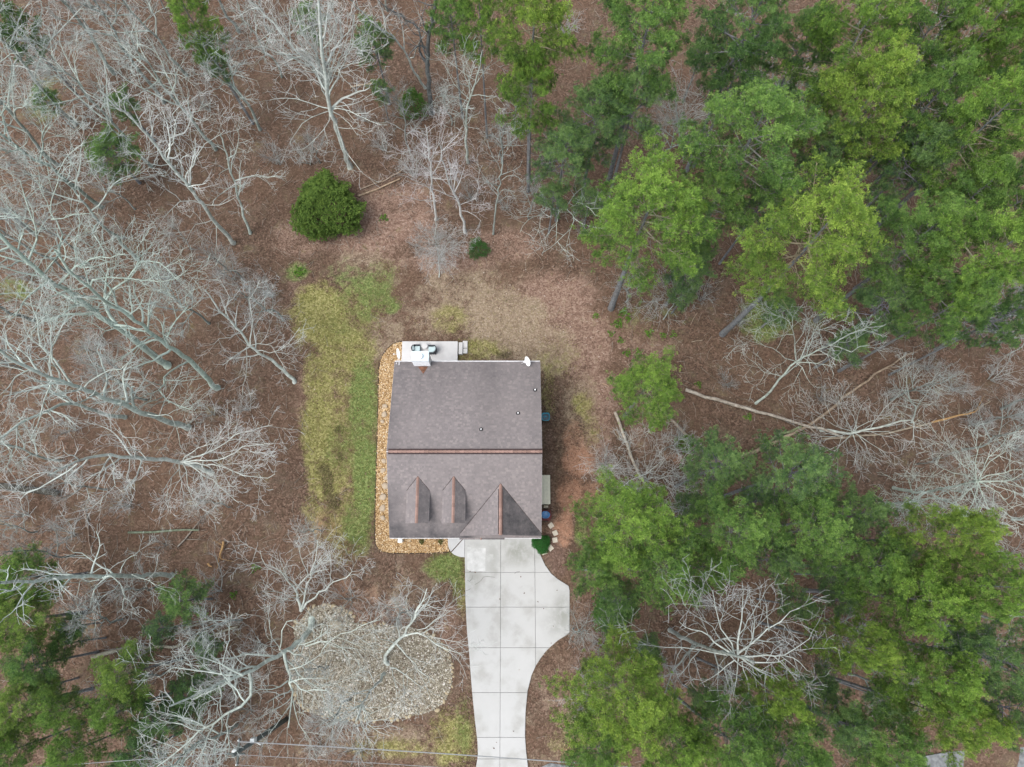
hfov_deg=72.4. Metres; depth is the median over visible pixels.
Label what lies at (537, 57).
pine tree
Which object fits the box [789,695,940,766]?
pine tree
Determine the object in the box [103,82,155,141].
pine tree
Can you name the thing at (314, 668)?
bare sapling
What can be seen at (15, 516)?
bare brush
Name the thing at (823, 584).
pine tree
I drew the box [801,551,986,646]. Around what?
pine tree
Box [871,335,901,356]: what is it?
bare brush
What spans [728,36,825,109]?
bare tree
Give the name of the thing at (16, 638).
pine tree
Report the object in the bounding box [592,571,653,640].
pine tree
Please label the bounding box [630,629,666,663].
pine tree
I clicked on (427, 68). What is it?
bare tree
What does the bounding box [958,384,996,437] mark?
bare brush
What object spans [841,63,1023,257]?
pine tree
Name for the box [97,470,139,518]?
bare brush
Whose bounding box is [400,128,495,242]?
bare tree
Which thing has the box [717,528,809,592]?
pine tree
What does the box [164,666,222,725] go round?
pine tree
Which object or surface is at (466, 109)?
bare tree
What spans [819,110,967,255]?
pine tree
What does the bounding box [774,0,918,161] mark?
pine tree
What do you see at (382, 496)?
flagstone
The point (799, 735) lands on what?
pine tree
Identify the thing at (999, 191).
pine tree
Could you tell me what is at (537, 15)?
pine tree
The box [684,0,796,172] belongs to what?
pine tree
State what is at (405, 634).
bare tree
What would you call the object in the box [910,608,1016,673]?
bare tree
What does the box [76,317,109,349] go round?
bare brush
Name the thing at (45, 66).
bare tree
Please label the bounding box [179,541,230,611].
bare brush
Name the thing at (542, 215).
bare tree
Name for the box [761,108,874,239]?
pine tree
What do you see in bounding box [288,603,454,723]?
rock bed
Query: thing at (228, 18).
bare tree
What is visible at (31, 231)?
bare tree
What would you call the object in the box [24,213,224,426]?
bare tree
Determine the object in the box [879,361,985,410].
bare tree
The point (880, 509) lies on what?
pine tree
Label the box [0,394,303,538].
bare tree
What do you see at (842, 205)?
pine tree
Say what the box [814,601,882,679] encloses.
bare tree
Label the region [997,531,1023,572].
bare brush
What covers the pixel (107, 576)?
bare tree
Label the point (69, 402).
bare tree
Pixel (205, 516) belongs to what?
bare sapling
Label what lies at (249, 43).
bare tree
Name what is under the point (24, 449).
bare tree
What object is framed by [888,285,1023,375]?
pine tree
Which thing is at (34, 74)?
bare tree
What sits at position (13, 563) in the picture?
pine tree
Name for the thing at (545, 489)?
storage box
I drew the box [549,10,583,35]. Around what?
bare brush
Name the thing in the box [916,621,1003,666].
pine tree
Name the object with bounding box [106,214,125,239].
bare brush
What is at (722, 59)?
pine tree
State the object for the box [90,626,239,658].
fallen trunk
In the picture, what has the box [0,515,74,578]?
bare sapling
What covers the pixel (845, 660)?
pine tree
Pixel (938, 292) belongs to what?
pine tree
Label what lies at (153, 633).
pine tree
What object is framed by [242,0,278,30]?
bare sapling
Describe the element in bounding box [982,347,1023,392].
bare brush
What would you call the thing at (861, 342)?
pine tree
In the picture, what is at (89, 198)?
bare tree
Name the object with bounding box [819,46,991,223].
pine tree
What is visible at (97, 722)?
pine tree
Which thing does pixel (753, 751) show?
pine tree
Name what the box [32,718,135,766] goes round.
pine tree
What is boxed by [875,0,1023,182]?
pine tree
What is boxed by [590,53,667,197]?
pine tree
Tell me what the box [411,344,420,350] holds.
patio chair
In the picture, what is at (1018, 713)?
pine tree
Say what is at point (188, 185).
bare tree
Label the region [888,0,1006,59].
bare tree
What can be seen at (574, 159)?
pine tree
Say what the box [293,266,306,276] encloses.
green sprig
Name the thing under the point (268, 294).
bare brush
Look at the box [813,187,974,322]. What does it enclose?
pine tree
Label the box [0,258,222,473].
bare tree
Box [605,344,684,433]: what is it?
pine tree
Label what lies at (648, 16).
pine tree
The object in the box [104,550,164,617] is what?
bare sapling
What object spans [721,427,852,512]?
pine tree
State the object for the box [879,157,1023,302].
pine tree
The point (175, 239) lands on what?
bare sapling
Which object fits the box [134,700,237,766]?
bare tree
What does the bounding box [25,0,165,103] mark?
bare tree
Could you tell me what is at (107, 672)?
pine tree
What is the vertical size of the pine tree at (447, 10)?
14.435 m
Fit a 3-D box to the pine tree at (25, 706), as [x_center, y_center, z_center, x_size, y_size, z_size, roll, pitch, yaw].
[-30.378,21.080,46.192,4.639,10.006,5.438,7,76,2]
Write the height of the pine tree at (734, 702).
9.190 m
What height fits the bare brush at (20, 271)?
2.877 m
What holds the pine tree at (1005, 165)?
on the ground at (324, 286)
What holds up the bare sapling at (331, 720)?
on the rock bed at (442, 671)
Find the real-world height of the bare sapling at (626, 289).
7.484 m
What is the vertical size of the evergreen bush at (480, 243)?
1.463 m
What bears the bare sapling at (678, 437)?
on the ground at (324, 286)
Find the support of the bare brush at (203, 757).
on the ground at (324, 286)
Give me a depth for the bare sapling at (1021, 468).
53.03 m
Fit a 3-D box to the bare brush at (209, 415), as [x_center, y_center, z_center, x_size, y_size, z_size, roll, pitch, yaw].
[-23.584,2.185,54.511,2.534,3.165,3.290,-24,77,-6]
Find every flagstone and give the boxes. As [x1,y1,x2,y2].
[379,494,386,499]
[379,504,384,511]
[381,483,387,488]
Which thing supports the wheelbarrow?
on the ground at (324, 286)
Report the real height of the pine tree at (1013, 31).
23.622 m
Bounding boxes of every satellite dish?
[393,348,399,363]
[523,356,529,365]
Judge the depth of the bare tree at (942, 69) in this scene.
55.27 m
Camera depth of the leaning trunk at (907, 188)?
58.17 m
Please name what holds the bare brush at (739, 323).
on the ground at (324, 286)
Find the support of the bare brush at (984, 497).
on the ground at (324, 286)
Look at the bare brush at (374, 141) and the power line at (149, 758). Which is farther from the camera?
the bare brush at (374, 141)
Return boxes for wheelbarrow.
[542,509,551,521]
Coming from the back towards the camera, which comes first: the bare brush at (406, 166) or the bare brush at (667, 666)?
the bare brush at (406, 166)
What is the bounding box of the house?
[386,351,542,539]
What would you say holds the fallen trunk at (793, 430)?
on the ground at (324, 286)
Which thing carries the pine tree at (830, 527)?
on the ground at (324, 286)
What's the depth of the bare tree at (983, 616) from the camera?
48.34 m
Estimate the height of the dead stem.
4.284 m
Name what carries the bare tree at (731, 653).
on the ground at (324, 286)
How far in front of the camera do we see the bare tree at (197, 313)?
52.09 m
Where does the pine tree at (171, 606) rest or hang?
on the ground at (324, 286)
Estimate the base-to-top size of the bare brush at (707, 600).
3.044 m
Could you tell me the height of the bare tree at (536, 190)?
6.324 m
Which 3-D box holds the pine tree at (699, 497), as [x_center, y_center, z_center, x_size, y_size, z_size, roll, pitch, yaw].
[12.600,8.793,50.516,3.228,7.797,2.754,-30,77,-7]
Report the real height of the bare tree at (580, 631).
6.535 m
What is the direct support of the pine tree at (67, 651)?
on the ground at (324, 286)
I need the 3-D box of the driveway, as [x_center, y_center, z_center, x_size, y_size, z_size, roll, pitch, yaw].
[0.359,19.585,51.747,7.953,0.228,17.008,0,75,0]
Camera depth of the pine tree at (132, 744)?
44.05 m
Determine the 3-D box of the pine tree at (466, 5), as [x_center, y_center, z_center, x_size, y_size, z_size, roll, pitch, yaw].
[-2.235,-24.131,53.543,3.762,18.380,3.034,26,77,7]
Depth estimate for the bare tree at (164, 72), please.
52.19 m
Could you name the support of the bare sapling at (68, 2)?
on the ground at (324, 286)
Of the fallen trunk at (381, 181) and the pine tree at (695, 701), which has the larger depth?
the fallen trunk at (381, 181)
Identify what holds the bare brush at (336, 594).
on the ground at (324, 286)
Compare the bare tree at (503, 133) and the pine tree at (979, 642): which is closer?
the pine tree at (979, 642)
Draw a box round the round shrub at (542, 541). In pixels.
[531,535,550,554]
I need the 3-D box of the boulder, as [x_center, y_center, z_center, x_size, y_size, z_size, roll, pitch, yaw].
[-13.054,17.931,52.065,1.183,0.248,0.838,0,75,0]
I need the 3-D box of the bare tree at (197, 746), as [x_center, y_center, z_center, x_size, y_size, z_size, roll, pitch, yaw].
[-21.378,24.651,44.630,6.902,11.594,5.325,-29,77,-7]
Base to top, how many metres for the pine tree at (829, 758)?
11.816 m
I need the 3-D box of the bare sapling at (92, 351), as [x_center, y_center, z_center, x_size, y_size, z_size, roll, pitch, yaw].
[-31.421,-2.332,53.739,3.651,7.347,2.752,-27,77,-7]
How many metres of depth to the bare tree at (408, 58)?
53.99 m
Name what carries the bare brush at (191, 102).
on the ground at (324, 286)
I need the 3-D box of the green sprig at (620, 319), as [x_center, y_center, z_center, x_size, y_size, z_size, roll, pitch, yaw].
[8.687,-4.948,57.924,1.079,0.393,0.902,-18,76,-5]
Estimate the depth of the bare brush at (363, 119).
62.13 m
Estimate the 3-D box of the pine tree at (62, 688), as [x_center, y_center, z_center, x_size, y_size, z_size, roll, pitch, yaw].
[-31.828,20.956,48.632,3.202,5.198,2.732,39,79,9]
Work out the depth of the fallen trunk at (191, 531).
53.70 m
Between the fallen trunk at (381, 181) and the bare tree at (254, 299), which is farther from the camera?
the fallen trunk at (381, 181)
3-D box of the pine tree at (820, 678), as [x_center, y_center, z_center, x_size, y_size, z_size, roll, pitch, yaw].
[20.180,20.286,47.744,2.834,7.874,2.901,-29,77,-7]
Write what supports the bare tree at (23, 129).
on the ground at (324, 286)
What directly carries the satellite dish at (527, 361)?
attached to the house
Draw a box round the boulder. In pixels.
[329,619,343,629]
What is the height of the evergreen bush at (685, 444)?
1.254 m
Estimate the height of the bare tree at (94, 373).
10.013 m
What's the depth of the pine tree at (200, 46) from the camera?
55.27 m
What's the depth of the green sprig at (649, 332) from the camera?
57.77 m
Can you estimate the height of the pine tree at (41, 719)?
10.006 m
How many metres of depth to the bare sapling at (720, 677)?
48.37 m
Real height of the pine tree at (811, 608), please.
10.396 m
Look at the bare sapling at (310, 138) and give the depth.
58.58 m
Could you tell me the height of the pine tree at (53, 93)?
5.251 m
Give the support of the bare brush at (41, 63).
on the ground at (324, 286)
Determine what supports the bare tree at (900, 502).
on the ground at (324, 286)
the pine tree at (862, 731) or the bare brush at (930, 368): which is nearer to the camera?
the pine tree at (862, 731)
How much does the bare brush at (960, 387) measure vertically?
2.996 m
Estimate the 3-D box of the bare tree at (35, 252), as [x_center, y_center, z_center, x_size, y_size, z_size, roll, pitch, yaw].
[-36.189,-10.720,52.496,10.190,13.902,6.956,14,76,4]
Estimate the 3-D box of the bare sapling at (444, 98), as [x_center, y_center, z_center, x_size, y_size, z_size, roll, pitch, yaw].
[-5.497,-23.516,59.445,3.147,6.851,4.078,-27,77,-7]
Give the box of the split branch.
[214,540,233,570]
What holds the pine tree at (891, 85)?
on the ground at (324, 286)
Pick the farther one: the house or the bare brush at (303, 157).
the bare brush at (303, 157)
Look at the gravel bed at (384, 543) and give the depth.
54.80 m
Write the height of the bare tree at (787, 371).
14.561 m
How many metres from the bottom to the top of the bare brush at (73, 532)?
4.192 m
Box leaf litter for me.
[0,0,1023,766]
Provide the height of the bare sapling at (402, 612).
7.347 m
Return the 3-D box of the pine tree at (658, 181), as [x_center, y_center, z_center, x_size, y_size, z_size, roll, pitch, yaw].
[8.319,-9.018,48.653,7.899,20.349,9.795,-44,80,-10]
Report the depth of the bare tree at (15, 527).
50.87 m
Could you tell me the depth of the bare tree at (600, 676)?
47.04 m
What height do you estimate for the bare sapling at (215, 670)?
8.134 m
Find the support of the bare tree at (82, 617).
on the ground at (324, 286)
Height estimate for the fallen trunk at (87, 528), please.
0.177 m
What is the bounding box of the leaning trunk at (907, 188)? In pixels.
[876,147,967,211]
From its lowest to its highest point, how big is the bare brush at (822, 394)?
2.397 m
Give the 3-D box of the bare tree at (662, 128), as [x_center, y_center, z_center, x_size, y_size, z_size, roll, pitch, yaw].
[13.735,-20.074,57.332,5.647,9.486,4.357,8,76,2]
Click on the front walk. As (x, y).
(459, 550)
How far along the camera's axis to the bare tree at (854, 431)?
52.78 m
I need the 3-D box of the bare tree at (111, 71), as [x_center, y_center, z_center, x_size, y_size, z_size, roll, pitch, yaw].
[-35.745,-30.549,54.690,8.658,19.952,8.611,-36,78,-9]
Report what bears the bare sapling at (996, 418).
on the ground at (324, 286)
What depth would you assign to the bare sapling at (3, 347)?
54.75 m
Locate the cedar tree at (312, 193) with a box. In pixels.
[289,168,366,241]
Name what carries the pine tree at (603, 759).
on the ground at (324, 286)
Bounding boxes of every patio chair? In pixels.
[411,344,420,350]
[428,345,436,354]
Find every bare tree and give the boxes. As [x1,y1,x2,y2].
[0,0,96,125]
[0,0,115,75]
[0,9,152,167]
[0,16,59,167]
[0,70,103,208]
[0,98,178,297]
[0,128,35,236]
[0,143,171,369]
[0,178,114,281]
[0,255,35,321]
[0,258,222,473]
[0,366,127,487]
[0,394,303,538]
[0,402,60,479]
[0,504,37,540]
[0,524,179,630]
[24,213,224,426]
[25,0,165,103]
[53,0,188,76]
[55,579,134,648]
[69,337,156,403]
[72,0,226,150]
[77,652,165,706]
[78,66,259,269]
[116,592,404,766]
[130,730,222,766]
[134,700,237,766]
[143,264,210,344]
[167,19,261,130]
[167,599,242,665]
[195,268,311,399]
[196,113,289,234]
[203,0,399,187]
[216,265,292,342]
[218,0,239,33]
[218,0,282,77]
[226,519,374,620]
[291,514,321,555]
[313,656,412,765]
[349,0,438,88]
[353,572,495,720]
[370,0,477,115]
[379,104,469,220]
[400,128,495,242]
[406,214,475,283]
[425,35,509,163]
[468,121,525,234]
[480,108,532,165]
[504,168,610,266]
[519,172,543,219]
[566,599,602,654]
[576,654,627,698]
[579,417,713,524]
[597,554,839,736]
[619,240,721,333]
[630,59,727,141]
[653,104,706,161]
[723,284,887,404]
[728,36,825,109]
[786,378,936,483]
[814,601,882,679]
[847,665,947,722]
[874,458,966,537]
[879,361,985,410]
[881,343,960,429]
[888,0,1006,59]
[892,411,1023,550]
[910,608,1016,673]
[912,25,982,120]
[933,267,1023,353]
[962,386,1023,465]
[980,261,1023,376]
[980,596,1023,640]
[1000,393,1023,421]
[1003,472,1023,520]
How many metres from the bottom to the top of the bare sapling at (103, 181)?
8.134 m
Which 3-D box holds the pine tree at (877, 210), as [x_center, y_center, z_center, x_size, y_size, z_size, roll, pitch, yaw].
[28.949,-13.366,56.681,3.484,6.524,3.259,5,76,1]
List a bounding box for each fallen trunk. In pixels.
[0,483,59,496]
[84,508,90,548]
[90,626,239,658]
[128,529,198,533]
[149,600,216,644]
[177,515,203,546]
[358,178,399,196]
[360,166,404,189]
[613,411,650,488]
[660,408,704,449]
[701,367,750,399]
[702,347,924,463]
[765,426,801,443]
[822,398,990,447]
[931,397,983,422]
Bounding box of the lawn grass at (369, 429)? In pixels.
[292,256,654,766]
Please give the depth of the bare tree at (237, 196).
53.03 m
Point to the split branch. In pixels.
(222, 547)
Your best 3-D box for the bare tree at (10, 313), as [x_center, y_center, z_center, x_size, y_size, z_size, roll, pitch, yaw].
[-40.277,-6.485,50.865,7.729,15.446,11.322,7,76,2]
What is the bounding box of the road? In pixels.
[542,747,1023,766]
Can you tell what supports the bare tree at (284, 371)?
on the ground at (324, 286)
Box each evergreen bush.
[397,86,429,119]
[465,236,491,259]
[590,592,624,632]
[674,434,694,454]
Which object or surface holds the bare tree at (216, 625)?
on the ground at (324, 286)
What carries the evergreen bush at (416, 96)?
on the ground at (324, 286)
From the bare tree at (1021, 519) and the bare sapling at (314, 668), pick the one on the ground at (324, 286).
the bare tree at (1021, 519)
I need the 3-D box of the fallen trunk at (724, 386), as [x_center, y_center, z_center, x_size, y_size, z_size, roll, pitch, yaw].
[17.246,0.189,56.576,4.909,0.146,0.518,34,78,8]
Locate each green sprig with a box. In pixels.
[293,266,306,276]
[610,317,622,327]
[618,307,630,317]
[644,329,653,337]
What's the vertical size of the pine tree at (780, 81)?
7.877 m
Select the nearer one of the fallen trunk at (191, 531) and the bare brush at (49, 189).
the fallen trunk at (191, 531)
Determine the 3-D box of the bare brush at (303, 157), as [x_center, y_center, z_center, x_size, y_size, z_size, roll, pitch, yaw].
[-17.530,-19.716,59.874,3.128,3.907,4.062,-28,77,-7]
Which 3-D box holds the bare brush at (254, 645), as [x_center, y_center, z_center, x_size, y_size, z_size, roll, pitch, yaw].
[-19.116,18.664,50.830,3.802,2.935,2.572,43,79,10]
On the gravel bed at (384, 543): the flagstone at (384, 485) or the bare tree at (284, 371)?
the flagstone at (384, 485)
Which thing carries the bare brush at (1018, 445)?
on the ground at (324, 286)
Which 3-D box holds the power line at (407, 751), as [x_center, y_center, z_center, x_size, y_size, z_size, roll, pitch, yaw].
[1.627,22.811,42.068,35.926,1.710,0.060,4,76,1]
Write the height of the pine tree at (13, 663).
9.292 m
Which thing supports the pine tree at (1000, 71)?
on the ground at (324, 286)
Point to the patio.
(448, 351)
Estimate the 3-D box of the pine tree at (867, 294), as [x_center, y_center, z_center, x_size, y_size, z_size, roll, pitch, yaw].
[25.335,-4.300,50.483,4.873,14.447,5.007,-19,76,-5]
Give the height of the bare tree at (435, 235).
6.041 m
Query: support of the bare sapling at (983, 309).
on the ground at (324, 286)
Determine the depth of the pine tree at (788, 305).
53.90 m
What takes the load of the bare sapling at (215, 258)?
on the ground at (324, 286)
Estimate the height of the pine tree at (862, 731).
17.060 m
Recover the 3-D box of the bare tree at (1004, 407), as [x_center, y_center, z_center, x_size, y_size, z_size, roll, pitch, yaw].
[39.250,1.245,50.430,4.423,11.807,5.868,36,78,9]
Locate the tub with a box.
[542,413,549,420]
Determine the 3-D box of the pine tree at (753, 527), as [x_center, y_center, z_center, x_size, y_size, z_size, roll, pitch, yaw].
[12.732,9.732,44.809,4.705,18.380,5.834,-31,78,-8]
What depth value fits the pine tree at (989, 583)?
34.63 m
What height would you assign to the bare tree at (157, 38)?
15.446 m
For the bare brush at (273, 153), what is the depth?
60.27 m
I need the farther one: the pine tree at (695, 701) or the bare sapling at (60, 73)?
the bare sapling at (60, 73)
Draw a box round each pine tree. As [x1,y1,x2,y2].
[0,0,88,108]
[0,539,87,615]
[0,585,87,656]
[0,632,99,691]
[0,667,93,759]
[0,721,84,766]
[23,665,78,712]
[30,82,73,128]
[30,685,106,736]
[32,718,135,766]
[44,623,106,669]
[51,610,101,645]
[82,121,146,185]
[82,675,172,740]
[88,637,182,710]
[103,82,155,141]
[104,731,179,766]
[122,692,192,744]
[141,610,184,651]
[154,567,214,629]
[164,0,253,124]
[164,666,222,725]
[187,631,228,668]
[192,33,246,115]
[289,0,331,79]
[349,12,395,105]
[365,78,396,119]
[424,0,472,118]
[457,0,503,138]
[479,0,590,182]
[491,38,563,192]
[525,110,594,221]
[533,179,571,233]
[538,618,686,766]
[545,72,631,195]
[560,706,627,766]
[563,464,703,578]
[564,539,625,599]
[569,181,609,226]
[570,125,728,311]
[585,0,698,181]
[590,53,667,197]
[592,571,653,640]
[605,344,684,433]
[622,525,705,618]
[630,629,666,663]
[631,694,734,766]
[662,239,720,306]
[665,281,697,313]
[666,540,736,602]
[666,688,778,766]
[667,77,828,242]
[667,157,759,283]
[672,490,712,528]
[674,424,757,506]
[678,481,781,581]
[682,676,724,722]
[683,34,713,100]
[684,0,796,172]
[692,35,764,167]
[696,657,819,727]
[707,695,833,766]
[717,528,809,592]
[718,166,802,264]
[719,145,890,336]
[719,692,772,735]
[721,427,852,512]
[733,478,777,519]
[734,476,862,576]
[736,0,840,160]
[756,580,825,624]
[756,676,878,759]
[758,290,803,331]
[758,613,907,683]
[759,78,805,135]
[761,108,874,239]
[763,21,924,233]
[772,730,836,766]
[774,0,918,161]
[782,480,903,539]
[783,657,845,706]
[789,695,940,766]
[794,554,856,603]
[795,529,919,612]
[801,70,833,112]
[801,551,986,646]
[810,623,989,742]
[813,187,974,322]
[813,497,1012,578]
[813,587,861,621]
[814,326,870,369]
[815,0,984,175]
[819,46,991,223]
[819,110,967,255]
[820,269,924,349]
[824,668,1023,766]
[831,541,1023,633]
[837,266,1004,372]
[840,673,915,722]
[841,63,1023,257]
[846,199,1023,346]
[847,527,921,565]
[848,0,1023,182]
[852,145,1023,288]
[858,615,1023,704]
[861,58,923,127]
[862,190,899,231]
[873,667,1023,753]
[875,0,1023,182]
[879,50,1023,226]
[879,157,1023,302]
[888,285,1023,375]
[914,134,964,182]
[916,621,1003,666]
[967,150,1021,196]
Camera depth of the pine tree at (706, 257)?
49.76 m
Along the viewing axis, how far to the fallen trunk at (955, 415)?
54.56 m
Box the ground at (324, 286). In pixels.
[0,0,1023,766]
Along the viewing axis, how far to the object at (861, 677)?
46.99 m
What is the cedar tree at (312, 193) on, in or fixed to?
on the ground at (324, 286)
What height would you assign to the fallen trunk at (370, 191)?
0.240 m
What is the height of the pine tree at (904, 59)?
22.183 m
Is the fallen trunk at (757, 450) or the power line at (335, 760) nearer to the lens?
the power line at (335, 760)
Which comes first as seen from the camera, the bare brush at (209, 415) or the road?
the road
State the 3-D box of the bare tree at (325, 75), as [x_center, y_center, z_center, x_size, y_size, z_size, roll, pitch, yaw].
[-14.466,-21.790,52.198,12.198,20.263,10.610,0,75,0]
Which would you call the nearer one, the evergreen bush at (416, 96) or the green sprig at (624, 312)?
the green sprig at (624, 312)
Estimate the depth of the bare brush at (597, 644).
50.75 m
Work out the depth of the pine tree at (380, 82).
58.83 m
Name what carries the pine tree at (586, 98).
on the ground at (324, 286)
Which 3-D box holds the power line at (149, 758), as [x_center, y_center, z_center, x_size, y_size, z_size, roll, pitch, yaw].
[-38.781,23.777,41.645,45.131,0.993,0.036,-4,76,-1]
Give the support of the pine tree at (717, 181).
on the ground at (324, 286)
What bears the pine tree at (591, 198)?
on the ground at (324, 286)
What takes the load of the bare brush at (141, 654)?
on the ground at (324, 286)
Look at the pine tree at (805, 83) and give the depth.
55.31 m
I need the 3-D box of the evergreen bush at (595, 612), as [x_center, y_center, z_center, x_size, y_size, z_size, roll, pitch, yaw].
[7.163,16.594,51.209,2.914,2.718,3.106,0,75,0]
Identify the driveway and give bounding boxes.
[465,539,569,766]
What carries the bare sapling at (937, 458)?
on the ground at (324, 286)
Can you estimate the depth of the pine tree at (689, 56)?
57.26 m
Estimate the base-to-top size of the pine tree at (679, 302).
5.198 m
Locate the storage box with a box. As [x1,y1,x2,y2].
[542,475,549,504]
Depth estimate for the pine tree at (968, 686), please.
35.79 m
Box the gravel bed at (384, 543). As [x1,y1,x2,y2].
[374,341,449,553]
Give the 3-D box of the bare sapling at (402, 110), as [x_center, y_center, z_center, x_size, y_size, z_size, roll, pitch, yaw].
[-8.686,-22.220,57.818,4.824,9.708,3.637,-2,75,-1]
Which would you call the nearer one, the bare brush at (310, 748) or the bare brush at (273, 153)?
the bare brush at (310, 748)
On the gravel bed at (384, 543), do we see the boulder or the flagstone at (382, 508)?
the flagstone at (382, 508)
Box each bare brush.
[0,248,33,284]
[0,475,34,529]
[27,47,54,74]
[28,166,62,201]
[32,501,86,564]
[45,405,84,447]
[74,573,109,612]
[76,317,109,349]
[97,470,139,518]
[101,609,157,672]
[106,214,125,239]
[113,4,144,43]
[138,242,180,285]
[145,532,171,560]
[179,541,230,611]
[185,79,214,109]
[186,726,218,766]
[189,388,221,429]
[205,242,240,282]
[224,381,255,414]
[226,686,263,742]
[230,617,274,663]
[246,258,281,299]
[253,127,289,166]
[285,124,321,166]
[299,725,329,765]
[321,568,365,631]
[333,727,375,766]
[352,100,371,122]
[361,119,388,150]
[385,128,424,177]
[453,172,481,203]
[495,187,518,212]
[524,131,555,171]
[548,655,594,722]
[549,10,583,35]
[575,215,593,234]
[583,427,615,475]
[584,632,620,673]
[649,644,680,680]
[669,467,693,491]
[686,579,719,617]
[691,280,720,306]
[711,657,740,701]
[715,362,741,389]
[724,297,751,328]
[771,627,800,668]
[811,656,837,675]
[813,376,831,407]
[844,346,871,368]
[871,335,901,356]
[916,337,942,375]
[941,357,981,396]
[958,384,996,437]
[965,471,1007,511]
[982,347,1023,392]
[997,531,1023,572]
[1007,426,1023,456]
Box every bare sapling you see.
[0,137,47,189]
[0,194,76,250]
[0,332,21,377]
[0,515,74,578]
[26,34,90,102]
[30,455,108,513]
[44,0,89,29]
[57,333,128,370]
[82,155,135,216]
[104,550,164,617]
[157,210,198,249]
[182,486,230,524]
[184,237,249,292]
[193,653,266,701]
[228,720,271,766]
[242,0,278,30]
[280,645,333,687]
[297,127,334,163]
[301,684,357,763]
[374,66,435,151]
[376,593,422,640]
[426,74,464,125]
[502,83,533,129]
[603,263,647,310]
[659,419,697,461]
[709,663,753,703]
[865,258,909,311]
[916,430,977,473]
[953,295,1018,331]
[975,392,1023,428]
[1006,449,1023,480]
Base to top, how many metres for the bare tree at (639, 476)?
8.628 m
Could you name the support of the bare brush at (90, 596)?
on the ground at (324, 286)
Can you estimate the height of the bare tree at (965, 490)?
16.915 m
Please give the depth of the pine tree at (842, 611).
47.59 m
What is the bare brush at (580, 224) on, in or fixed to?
on the ground at (324, 286)
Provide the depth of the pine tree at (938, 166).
54.92 m
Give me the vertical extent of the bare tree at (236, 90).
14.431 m
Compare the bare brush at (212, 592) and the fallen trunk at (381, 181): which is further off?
the fallen trunk at (381, 181)
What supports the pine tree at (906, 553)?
on the ground at (324, 286)
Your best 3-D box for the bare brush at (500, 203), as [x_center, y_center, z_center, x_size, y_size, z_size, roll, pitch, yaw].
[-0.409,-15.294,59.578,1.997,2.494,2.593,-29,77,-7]
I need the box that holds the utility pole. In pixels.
[226,716,288,765]
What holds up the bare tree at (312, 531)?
on the ground at (324, 286)
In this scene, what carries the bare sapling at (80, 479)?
on the ground at (324, 286)
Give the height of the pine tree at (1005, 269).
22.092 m
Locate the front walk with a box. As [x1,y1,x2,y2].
[448,539,464,556]
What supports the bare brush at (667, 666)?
on the ground at (324, 286)
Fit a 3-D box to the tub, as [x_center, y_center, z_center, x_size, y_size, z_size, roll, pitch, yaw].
[2.682,2.691,55.887,0.660,0.450,0.660,0,75,0]
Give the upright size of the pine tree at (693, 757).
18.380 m
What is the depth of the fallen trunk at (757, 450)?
55.58 m
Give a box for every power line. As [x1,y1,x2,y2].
[43,753,224,766]
[236,754,430,766]
[238,741,627,766]
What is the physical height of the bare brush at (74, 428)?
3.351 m
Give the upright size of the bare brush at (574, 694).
3.710 m
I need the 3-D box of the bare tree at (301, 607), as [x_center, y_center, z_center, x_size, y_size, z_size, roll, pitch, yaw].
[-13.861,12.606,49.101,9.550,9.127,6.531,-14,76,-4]
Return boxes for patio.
[401,341,467,360]
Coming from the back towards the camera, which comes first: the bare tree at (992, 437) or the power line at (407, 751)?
the bare tree at (992, 437)
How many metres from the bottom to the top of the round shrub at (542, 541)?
1.350 m
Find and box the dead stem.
[804,319,970,355]
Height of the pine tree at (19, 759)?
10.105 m
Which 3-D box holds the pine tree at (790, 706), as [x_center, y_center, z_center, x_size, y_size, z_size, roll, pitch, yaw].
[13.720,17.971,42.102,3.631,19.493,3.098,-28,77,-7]
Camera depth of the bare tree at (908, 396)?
50.88 m
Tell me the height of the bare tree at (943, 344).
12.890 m
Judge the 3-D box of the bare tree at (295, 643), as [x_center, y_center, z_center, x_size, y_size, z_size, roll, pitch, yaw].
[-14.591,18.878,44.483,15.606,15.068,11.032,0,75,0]
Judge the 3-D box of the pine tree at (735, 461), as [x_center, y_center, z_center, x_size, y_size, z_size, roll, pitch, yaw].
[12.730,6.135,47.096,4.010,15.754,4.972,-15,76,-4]
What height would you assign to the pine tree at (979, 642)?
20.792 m
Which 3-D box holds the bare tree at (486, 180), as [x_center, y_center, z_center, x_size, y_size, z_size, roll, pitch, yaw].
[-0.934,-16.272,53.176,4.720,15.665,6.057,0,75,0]
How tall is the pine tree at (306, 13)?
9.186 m
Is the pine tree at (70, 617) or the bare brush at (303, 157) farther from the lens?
the bare brush at (303, 157)
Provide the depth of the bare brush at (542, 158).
60.26 m
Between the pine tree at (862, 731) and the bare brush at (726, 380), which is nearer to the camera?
the pine tree at (862, 731)
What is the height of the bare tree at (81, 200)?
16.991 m
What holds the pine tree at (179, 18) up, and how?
on the ground at (324, 286)
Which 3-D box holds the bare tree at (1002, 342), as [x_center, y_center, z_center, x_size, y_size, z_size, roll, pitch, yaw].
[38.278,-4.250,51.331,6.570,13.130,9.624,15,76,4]
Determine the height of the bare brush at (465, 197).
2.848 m
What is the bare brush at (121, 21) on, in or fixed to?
on the ground at (324, 286)
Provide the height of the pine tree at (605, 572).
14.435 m
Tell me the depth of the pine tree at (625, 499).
39.69 m
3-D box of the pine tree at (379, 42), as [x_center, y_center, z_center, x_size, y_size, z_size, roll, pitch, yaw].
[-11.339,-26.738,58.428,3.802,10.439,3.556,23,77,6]

